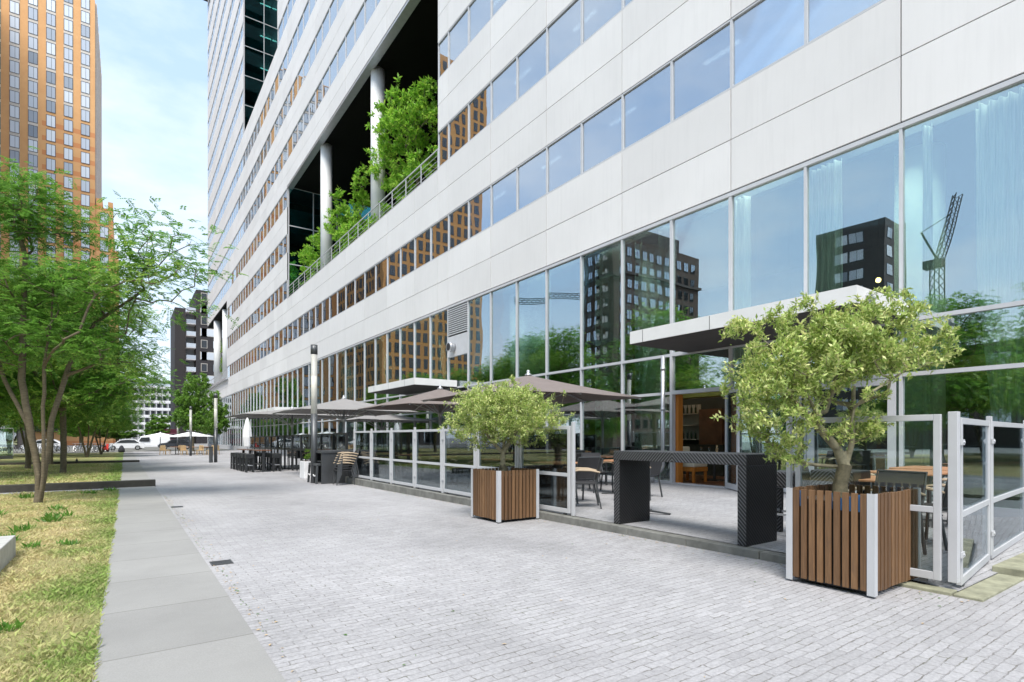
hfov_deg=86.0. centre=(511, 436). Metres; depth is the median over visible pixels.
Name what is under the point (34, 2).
window
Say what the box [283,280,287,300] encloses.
window
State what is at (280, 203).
window
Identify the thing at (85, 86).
window
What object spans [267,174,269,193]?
window
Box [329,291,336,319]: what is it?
window
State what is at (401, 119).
loggia tree
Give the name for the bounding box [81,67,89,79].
window
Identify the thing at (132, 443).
parked car
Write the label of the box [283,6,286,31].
window
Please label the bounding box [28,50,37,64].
window
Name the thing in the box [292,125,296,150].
window
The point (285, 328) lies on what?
window
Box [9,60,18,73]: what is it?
window
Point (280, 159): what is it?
window
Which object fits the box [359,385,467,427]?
parasol
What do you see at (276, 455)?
bar stool
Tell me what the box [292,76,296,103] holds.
window
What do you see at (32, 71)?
window
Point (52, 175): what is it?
window
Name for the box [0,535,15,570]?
concrete bench
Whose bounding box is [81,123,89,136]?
window
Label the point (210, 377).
window
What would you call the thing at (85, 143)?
window
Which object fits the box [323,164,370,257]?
loggia tree
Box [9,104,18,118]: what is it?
window
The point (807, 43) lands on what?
window frames
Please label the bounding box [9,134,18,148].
window
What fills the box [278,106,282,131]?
window
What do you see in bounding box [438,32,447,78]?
window
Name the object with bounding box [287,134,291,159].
window
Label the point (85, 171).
window
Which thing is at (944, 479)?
terrace chair
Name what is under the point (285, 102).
window
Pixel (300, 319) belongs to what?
window
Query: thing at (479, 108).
window
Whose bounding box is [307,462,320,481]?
stacking stool
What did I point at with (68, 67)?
window
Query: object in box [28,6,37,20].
window
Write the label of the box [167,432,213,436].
parasol
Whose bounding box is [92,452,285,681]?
slab path
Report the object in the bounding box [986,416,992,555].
screen post
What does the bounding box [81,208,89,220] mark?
window
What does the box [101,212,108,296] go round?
wing windows
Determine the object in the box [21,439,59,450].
parked car
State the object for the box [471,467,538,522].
planter box
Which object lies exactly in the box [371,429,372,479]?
screen post
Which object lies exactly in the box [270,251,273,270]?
window
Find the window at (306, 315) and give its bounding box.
[303,310,308,334]
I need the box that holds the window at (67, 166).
[64,162,72,174]
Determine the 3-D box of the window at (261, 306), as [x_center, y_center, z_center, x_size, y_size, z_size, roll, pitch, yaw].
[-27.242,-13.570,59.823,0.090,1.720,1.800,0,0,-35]
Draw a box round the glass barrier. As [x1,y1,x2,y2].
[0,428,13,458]
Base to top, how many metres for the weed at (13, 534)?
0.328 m
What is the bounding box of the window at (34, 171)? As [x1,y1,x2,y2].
[28,169,37,181]
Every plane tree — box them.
[54,427,101,445]
[94,420,140,441]
[141,413,179,434]
[171,372,213,450]
[199,390,229,435]
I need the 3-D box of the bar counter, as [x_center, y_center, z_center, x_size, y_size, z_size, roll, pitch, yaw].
[-5.717,0.947,17.896,1.350,1.040,1.250,0,0,-35]
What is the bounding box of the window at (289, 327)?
[287,322,291,343]
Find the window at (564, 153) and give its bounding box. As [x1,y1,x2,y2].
[547,123,580,194]
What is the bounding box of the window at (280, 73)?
[278,61,282,87]
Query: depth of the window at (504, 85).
21.54 m
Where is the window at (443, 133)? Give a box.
[438,123,447,167]
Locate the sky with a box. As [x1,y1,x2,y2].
[95,0,207,380]
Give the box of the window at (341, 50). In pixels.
[337,37,344,73]
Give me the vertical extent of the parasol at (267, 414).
3.080 m
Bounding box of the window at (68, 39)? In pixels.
[64,33,72,46]
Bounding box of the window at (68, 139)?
[64,133,72,146]
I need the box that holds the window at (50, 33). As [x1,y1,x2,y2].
[46,27,55,40]
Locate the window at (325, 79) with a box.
[322,66,328,99]
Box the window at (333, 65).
[329,52,336,87]
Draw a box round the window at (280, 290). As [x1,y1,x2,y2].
[278,284,282,305]
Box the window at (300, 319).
[297,315,302,337]
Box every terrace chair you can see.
[287,450,295,465]
[333,456,354,485]
[334,454,356,482]
[335,451,357,480]
[336,448,358,477]
[338,447,359,474]
[575,450,600,481]
[575,453,590,488]
[575,457,599,503]
[575,457,603,508]
[581,453,613,492]
[650,461,662,496]
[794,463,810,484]
[848,469,927,554]
[924,478,947,550]
[931,478,947,527]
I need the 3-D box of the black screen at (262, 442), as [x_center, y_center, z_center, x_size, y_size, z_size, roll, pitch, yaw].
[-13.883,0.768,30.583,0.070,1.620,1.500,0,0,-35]
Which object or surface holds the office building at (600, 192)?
on the ground at (93, 452)
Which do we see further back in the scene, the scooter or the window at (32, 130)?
the window at (32, 130)
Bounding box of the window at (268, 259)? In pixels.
[267,256,269,274]
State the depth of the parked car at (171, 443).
78.31 m
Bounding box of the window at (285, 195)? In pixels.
[283,189,287,211]
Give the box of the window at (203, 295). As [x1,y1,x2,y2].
[201,293,206,301]
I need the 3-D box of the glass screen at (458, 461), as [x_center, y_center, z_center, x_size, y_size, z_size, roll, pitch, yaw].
[-1.164,0.540,11.796,0.065,1.440,1.428,0,0,-35]
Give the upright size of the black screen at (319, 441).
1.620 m
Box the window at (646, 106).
[622,61,670,150]
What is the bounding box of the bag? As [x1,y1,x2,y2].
[118,445,124,452]
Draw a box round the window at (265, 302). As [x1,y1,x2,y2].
[263,299,266,317]
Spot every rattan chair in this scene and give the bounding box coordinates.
[159,445,165,454]
[180,445,187,454]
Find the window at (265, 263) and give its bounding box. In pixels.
[263,259,266,278]
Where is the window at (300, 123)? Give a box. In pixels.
[297,114,302,142]
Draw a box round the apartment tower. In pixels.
[0,0,119,444]
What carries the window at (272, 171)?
in the office building at (600, 192)
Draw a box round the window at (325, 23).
[322,9,328,43]
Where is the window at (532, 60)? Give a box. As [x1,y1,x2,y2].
[517,27,546,100]
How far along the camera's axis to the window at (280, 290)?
52.65 m
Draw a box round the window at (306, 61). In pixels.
[303,51,308,81]
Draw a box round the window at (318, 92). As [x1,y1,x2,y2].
[315,79,321,111]
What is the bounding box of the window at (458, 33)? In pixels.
[448,7,467,67]
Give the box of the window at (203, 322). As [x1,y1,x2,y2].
[201,316,206,324]
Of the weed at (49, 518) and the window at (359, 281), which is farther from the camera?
the window at (359, 281)
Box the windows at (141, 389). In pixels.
[133,389,169,435]
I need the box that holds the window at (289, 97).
[287,87,291,113]
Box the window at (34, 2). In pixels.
[28,0,37,5]
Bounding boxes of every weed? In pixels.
[0,531,25,540]
[0,616,26,632]
[1,521,37,532]
[14,493,33,498]
[18,540,44,549]
[32,508,75,519]
[34,513,63,521]
[46,503,68,510]
[56,537,84,546]
[80,489,100,494]
[101,487,116,490]
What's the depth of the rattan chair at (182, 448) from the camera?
51.43 m
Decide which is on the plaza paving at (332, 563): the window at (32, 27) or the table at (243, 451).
the table at (243, 451)
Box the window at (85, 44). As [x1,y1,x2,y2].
[81,38,89,51]
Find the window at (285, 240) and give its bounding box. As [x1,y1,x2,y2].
[283,234,287,255]
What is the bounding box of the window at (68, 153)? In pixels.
[64,147,72,160]
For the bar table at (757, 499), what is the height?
1.060 m
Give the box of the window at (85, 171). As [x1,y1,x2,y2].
[81,165,89,178]
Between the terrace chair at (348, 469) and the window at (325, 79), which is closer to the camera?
the terrace chair at (348, 469)
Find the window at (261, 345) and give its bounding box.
[260,342,262,358]
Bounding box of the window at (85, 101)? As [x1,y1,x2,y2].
[81,95,89,107]
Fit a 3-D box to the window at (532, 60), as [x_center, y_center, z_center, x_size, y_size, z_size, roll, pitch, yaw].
[0.731,-13.570,20.080,0.090,1.720,1.800,0,0,-35]
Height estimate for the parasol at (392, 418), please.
2.830 m
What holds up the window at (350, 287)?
in the office building at (600, 192)
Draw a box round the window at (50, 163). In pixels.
[46,158,55,170]
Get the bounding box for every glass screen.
[353,431,370,479]
[370,430,389,483]
[390,430,413,487]
[413,429,440,491]
[441,428,474,495]
[477,428,516,470]
[518,426,570,514]
[791,414,941,581]
[956,418,989,586]
[990,421,1023,558]
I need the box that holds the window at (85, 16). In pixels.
[81,10,89,23]
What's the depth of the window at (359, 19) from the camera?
34.89 m
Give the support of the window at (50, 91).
in the apartment tower
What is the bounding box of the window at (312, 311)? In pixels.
[309,306,314,330]
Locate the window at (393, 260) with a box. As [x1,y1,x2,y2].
[387,248,399,285]
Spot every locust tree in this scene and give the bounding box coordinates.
[0,146,247,502]
[0,244,182,472]
[0,252,32,356]
[0,252,150,468]
[0,331,126,463]
[0,401,17,421]
[0,406,79,448]
[20,360,146,456]
[68,386,146,454]
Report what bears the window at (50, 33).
in the apartment tower
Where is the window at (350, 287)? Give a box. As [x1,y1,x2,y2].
[345,279,354,310]
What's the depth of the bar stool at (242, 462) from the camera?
24.53 m
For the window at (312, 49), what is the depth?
43.64 m
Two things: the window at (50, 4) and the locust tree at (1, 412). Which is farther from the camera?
the window at (50, 4)
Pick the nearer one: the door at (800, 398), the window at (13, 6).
the door at (800, 398)
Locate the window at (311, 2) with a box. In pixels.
[309,0,314,17]
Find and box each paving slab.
[895,581,956,595]
[953,574,1023,601]
[992,552,1023,577]
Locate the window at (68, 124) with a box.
[64,119,72,131]
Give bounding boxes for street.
[1,446,230,452]
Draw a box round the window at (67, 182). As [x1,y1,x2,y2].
[64,176,72,188]
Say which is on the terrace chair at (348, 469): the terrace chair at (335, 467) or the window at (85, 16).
the terrace chair at (335, 467)
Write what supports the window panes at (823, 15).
in the office building at (600, 192)
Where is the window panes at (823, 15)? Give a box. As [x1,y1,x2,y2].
[208,0,880,376]
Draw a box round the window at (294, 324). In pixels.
[292,319,296,340]
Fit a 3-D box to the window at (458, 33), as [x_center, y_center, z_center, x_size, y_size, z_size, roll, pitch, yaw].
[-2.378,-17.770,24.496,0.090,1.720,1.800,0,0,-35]
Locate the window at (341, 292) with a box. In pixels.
[337,286,344,314]
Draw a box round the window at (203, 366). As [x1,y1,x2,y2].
[201,363,206,371]
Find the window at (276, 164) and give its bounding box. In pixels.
[274,159,277,181]
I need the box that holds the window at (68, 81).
[64,76,72,89]
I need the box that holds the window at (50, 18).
[46,12,55,26]
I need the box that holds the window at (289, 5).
[287,0,291,21]
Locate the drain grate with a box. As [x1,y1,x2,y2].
[209,559,233,565]
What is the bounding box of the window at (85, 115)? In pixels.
[81,109,89,122]
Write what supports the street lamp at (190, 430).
on the plaza paving at (332, 563)
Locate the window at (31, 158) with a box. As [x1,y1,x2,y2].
[28,154,37,166]
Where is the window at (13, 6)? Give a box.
[9,0,18,14]
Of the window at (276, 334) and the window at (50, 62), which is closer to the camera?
the window at (276, 334)
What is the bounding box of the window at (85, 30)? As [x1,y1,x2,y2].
[81,24,89,37]
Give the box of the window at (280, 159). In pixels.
[278,150,282,174]
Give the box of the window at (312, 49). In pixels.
[309,38,314,69]
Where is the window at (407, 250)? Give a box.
[400,238,413,278]
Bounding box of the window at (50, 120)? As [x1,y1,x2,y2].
[46,114,55,127]
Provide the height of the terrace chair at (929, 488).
0.889 m
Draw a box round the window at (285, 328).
[283,326,286,345]
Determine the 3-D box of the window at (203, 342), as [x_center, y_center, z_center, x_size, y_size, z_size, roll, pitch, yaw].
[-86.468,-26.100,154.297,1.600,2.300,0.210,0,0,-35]
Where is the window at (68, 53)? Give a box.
[64,47,72,60]
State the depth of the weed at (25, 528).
8.13 m
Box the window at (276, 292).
[274,289,277,308]
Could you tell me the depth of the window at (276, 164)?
54.04 m
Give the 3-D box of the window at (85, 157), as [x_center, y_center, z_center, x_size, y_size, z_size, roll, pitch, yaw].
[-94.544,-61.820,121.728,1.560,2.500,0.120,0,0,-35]
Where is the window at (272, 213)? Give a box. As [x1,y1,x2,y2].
[270,209,273,229]
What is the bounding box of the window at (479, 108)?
[468,81,490,141]
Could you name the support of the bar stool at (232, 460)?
on the plaza paving at (332, 563)
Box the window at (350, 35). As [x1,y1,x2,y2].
[345,19,354,60]
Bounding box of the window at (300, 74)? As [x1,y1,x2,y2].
[297,63,302,93]
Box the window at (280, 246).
[278,239,282,261]
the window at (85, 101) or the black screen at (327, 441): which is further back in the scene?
the window at (85, 101)
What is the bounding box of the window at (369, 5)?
[364,0,374,27]
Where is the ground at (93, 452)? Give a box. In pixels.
[0,443,206,491]
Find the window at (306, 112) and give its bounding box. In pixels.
[303,103,308,131]
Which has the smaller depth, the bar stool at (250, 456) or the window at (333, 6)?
the bar stool at (250, 456)
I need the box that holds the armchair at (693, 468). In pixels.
[683,446,707,482]
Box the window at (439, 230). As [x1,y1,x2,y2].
[430,214,447,261]
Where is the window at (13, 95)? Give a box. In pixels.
[9,89,18,103]
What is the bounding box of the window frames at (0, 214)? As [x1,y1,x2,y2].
[0,214,89,275]
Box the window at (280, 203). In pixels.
[278,195,282,218]
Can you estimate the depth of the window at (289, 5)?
49.76 m
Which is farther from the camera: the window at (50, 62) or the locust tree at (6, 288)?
the window at (50, 62)
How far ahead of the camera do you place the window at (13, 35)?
114.95 m
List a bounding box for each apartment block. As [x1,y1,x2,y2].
[120,380,169,439]
[170,290,213,443]
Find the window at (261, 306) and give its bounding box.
[260,303,262,320]
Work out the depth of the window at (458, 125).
24.52 m
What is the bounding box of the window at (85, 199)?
[81,194,89,206]
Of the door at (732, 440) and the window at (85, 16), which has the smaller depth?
the door at (732, 440)
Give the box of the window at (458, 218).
[448,201,467,250]
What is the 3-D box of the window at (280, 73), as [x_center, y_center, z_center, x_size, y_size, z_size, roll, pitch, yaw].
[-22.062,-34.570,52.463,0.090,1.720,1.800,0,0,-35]
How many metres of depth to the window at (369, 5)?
33.59 m
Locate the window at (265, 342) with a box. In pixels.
[263,339,266,357]
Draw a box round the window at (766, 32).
[731,0,805,88]
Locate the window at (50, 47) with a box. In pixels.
[46,41,55,55]
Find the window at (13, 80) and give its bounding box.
[9,74,18,88]
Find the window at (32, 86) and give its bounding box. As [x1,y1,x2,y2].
[28,80,37,93]
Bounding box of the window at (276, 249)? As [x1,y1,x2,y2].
[274,246,277,266]
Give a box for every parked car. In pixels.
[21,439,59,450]
[109,439,144,449]
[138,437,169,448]
[158,439,188,448]
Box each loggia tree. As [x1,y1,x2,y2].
[290,227,336,284]
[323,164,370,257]
[363,73,437,224]
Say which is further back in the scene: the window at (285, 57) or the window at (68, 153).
the window at (68, 153)
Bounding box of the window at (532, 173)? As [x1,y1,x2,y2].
[517,146,546,211]
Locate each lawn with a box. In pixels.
[0,452,123,462]
[0,463,121,484]
[0,489,118,681]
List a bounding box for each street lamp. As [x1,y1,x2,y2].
[189,406,191,455]
[214,393,217,461]
[311,344,317,482]
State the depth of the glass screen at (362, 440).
16.51 m
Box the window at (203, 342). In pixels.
[201,340,206,347]
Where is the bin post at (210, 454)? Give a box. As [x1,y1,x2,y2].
[209,446,212,462]
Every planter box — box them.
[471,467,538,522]
[786,484,920,596]
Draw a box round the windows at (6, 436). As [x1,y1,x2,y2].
[0,424,16,444]
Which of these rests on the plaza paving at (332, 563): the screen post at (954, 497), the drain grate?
the drain grate
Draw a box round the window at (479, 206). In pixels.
[468,185,490,239]
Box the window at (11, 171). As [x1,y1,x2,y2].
[9,165,18,176]
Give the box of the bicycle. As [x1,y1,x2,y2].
[74,443,83,451]
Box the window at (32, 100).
[28,95,37,108]
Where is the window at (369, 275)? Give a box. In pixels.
[364,265,374,299]
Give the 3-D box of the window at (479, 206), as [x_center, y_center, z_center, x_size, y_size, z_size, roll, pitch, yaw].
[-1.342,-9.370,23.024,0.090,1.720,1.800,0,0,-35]
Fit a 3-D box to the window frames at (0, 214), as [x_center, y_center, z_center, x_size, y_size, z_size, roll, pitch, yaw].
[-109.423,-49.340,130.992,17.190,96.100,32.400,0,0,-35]
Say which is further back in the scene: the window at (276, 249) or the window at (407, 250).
the window at (276, 249)
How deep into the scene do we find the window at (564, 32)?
18.61 m
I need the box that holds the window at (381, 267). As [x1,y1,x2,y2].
[375,257,386,292]
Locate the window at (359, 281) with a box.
[355,272,363,304]
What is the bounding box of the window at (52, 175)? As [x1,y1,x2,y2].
[46,172,55,185]
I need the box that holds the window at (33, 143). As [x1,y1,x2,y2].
[28,139,37,152]
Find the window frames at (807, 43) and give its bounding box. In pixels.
[208,0,885,377]
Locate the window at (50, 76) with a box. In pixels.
[46,70,55,84]
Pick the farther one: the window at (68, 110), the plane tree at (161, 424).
the window at (68, 110)
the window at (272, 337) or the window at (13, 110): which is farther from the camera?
the window at (13, 110)
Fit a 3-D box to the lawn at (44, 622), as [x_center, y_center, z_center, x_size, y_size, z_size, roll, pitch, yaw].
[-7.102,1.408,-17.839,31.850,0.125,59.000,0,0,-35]
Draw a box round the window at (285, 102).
[283,97,286,121]
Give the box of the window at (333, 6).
[329,0,336,29]
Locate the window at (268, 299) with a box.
[267,297,269,314]
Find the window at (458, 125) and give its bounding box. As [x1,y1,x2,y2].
[448,104,467,159]
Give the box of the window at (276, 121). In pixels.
[274,116,277,139]
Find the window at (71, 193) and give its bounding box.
[64,190,72,203]
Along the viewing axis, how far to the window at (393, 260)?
30.46 m
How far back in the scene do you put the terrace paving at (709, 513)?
8.71 m
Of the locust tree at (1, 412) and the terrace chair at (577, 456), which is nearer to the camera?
the terrace chair at (577, 456)
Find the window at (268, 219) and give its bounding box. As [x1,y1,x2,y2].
[267,215,269,233]
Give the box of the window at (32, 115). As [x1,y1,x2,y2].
[28,109,37,123]
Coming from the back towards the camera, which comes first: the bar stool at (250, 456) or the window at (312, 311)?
the window at (312, 311)
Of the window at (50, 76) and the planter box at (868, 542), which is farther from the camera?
the window at (50, 76)
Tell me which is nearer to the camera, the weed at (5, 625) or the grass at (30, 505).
the weed at (5, 625)
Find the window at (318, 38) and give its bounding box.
[315,23,321,57]
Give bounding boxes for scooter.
[102,444,108,451]
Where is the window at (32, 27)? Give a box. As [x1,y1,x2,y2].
[28,21,37,35]
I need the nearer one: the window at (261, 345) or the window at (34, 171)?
the window at (261, 345)
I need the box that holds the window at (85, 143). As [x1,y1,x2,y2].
[81,137,89,150]
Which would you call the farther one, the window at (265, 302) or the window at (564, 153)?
the window at (265, 302)
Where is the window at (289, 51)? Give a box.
[287,39,291,67]
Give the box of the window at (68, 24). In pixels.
[64,18,72,32]
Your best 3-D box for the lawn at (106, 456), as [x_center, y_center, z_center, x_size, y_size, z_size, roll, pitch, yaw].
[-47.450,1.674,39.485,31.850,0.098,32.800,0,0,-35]
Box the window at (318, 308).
[315,301,321,327]
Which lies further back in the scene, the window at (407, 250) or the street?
the street
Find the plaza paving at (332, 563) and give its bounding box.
[133,450,1023,681]
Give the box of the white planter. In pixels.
[300,460,310,478]
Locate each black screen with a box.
[250,437,254,453]
[254,436,260,463]
[260,436,265,451]
[265,436,271,464]
[271,436,278,467]
[278,435,285,468]
[285,435,293,470]
[292,435,301,470]
[301,434,310,459]
[317,434,321,449]
[321,433,333,449]
[333,433,347,449]
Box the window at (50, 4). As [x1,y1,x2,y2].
[46,0,55,12]
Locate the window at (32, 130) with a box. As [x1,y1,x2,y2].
[28,124,37,137]
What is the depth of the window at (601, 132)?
17.13 m
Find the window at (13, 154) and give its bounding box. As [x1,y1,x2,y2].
[9,149,18,162]
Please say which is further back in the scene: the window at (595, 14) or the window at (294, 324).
the window at (294, 324)
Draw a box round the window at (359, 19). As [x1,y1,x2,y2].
[355,2,363,43]
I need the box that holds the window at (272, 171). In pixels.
[270,167,273,188]
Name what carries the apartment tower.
on the ground at (93, 452)
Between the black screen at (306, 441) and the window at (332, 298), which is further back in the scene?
the window at (332, 298)
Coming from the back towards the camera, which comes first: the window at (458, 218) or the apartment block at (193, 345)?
the apartment block at (193, 345)
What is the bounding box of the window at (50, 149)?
[46,143,55,156]
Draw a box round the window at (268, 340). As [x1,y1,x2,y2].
[267,337,269,354]
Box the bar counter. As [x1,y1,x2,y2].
[310,449,361,483]
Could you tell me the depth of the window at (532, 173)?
20.07 m
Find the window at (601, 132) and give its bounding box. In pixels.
[581,94,621,174]
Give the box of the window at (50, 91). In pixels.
[46,85,55,98]
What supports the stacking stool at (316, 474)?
on the plaza paving at (332, 563)
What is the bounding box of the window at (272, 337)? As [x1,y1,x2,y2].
[270,335,273,353]
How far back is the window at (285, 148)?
51.06 m
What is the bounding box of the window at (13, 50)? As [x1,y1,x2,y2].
[9,45,18,58]
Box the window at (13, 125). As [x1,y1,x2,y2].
[9,119,18,133]
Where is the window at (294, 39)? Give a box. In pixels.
[292,28,296,55]
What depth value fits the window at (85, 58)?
121.72 m
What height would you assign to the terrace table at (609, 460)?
0.748 m
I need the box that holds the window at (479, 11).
[468,0,490,44]
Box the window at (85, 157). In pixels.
[81,151,89,164]
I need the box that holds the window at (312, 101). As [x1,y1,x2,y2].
[309,92,314,121]
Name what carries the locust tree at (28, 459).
on the lawn at (112, 464)
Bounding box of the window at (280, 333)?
[278,328,282,348]
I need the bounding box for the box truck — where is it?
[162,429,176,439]
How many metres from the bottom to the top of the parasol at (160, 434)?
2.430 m
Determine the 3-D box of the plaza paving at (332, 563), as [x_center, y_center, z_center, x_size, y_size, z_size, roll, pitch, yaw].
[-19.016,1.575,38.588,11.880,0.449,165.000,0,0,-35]
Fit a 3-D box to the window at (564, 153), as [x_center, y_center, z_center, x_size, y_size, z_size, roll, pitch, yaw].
[1.767,-9.370,18.608,0.090,1.720,1.800,0,0,-35]
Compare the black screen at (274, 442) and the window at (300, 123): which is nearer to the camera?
the black screen at (274, 442)
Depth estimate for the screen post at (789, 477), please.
5.90 m
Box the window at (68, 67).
[64,61,72,74]
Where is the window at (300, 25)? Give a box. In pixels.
[297,13,302,44]
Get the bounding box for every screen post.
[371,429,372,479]
[390,428,392,483]
[414,427,415,487]
[441,426,443,492]
[475,432,476,467]
[517,433,519,467]
[571,422,574,515]
[786,416,792,487]
[948,411,959,583]
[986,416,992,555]
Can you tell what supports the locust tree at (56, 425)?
on the lawn at (112, 464)
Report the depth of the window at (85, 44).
121.72 m
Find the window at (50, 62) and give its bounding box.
[46,56,55,69]
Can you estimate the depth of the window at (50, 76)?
118.38 m
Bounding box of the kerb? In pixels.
[345,477,785,563]
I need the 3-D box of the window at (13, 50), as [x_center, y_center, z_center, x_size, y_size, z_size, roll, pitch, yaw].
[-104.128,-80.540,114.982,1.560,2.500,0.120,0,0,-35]
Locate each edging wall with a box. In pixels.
[0,460,139,464]
[0,479,155,492]
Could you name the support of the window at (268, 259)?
in the office building at (600, 192)
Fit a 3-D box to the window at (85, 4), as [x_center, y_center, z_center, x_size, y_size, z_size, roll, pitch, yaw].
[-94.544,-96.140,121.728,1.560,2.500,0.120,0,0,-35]
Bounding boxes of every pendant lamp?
[756,224,756,305]
[876,201,880,282]
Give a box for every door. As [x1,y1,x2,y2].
[725,389,741,490]
[746,387,801,491]
[807,378,895,493]
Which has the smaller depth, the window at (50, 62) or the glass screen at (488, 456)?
the glass screen at (488, 456)
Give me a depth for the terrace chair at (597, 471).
9.72 m
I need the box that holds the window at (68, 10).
[64,4,72,17]
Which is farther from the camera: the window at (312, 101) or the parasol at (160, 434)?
the parasol at (160, 434)
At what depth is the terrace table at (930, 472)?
8.15 m
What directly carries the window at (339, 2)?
in the office building at (600, 192)
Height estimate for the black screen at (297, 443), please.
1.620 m
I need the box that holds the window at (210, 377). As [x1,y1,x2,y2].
[200,375,213,383]
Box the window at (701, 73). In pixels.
[671,19,730,122]
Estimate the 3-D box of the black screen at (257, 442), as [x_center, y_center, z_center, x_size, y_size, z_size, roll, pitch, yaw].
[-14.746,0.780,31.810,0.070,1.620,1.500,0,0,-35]
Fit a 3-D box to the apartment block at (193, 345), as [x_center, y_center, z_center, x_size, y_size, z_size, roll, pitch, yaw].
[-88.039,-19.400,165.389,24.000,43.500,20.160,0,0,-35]
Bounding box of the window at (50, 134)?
[46,129,55,142]
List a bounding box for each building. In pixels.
[0,423,24,448]
[198,0,1023,502]
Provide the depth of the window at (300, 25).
46.64 m
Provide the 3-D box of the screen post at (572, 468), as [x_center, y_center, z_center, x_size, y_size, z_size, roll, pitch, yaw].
[0.979,0.510,8.772,0.048,1.500,0.048,0,0,-35]
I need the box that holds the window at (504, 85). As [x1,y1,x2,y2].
[491,56,516,122]
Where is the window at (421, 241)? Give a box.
[414,227,429,270]
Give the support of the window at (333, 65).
in the office building at (600, 192)
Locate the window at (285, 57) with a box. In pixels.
[283,51,286,76]
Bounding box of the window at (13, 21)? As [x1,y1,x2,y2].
[9,15,18,29]
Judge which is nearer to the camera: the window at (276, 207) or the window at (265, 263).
the window at (276, 207)
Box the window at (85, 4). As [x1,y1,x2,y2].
[81,0,89,9]
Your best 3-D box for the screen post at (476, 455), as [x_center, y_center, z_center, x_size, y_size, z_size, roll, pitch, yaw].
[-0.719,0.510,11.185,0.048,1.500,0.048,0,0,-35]
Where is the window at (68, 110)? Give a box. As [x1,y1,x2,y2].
[64,104,72,117]
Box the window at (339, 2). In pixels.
[337,0,343,13]
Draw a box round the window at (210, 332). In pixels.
[200,328,213,336]
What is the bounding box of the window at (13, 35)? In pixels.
[9,30,18,44]
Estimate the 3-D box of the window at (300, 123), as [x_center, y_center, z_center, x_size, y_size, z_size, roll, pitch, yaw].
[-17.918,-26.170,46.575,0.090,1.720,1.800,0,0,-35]
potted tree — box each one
[437,374,574,470]
[710,285,965,497]
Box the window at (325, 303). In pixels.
[322,297,328,323]
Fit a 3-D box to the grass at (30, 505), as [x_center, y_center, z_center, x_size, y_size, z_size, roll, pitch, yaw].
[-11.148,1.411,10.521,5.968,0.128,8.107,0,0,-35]
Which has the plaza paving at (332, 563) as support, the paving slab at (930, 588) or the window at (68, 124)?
the paving slab at (930, 588)
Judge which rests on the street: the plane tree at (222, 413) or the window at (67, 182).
the plane tree at (222, 413)
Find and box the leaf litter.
[166,491,968,681]
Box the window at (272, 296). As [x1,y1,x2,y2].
[270,293,273,311]
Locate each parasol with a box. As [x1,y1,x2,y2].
[140,432,179,445]
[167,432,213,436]
[226,406,360,468]
[243,418,251,452]
[273,395,417,432]
[328,414,435,430]
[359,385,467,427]
[421,370,642,416]
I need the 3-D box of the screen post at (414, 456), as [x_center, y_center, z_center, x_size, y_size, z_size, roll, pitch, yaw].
[-2.399,0.510,13.573,0.048,1.500,0.048,0,0,-35]
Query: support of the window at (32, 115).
in the apartment tower
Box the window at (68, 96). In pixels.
[64,90,72,103]
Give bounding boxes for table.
[237,449,251,468]
[248,449,270,471]
[597,455,612,484]
[602,459,613,493]
[614,450,776,546]
[650,509,670,514]
[702,464,724,480]
[858,475,875,485]
[871,469,947,526]
[889,466,947,515]
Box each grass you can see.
[0,489,119,531]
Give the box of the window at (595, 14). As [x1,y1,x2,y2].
[581,0,621,45]
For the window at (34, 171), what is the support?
in the apartment tower
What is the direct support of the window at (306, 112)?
in the office building at (600, 192)
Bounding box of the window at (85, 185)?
[81,180,89,192]
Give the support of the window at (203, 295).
in the apartment block at (193, 345)
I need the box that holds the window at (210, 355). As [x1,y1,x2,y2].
[200,351,213,360]
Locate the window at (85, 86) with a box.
[81,81,89,93]
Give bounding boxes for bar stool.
[230,452,239,468]
[234,453,236,469]
[237,453,244,470]
[240,453,250,471]
[245,454,254,472]
[259,452,267,468]
[267,453,276,470]
[272,453,280,471]
[777,470,809,531]
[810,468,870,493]
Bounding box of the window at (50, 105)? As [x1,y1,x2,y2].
[46,99,55,113]
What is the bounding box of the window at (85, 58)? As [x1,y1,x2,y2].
[81,52,89,65]
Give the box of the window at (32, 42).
[28,36,37,49]
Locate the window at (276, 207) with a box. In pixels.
[274,202,277,223]
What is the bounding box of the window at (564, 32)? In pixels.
[547,0,580,74]
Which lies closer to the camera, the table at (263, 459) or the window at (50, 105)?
the table at (263, 459)
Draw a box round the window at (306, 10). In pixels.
[303,0,308,30]
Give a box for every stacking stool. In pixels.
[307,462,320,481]
[312,463,320,483]
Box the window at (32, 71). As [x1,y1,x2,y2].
[28,65,37,79]
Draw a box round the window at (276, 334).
[274,332,277,350]
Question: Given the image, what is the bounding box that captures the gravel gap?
[0,488,118,493]
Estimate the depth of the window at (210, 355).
154.81 m
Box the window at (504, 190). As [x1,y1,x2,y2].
[491,167,516,226]
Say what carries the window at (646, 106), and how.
in the office building at (600, 192)
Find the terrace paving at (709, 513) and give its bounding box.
[351,476,1023,590]
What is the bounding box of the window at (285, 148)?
[283,143,286,166]

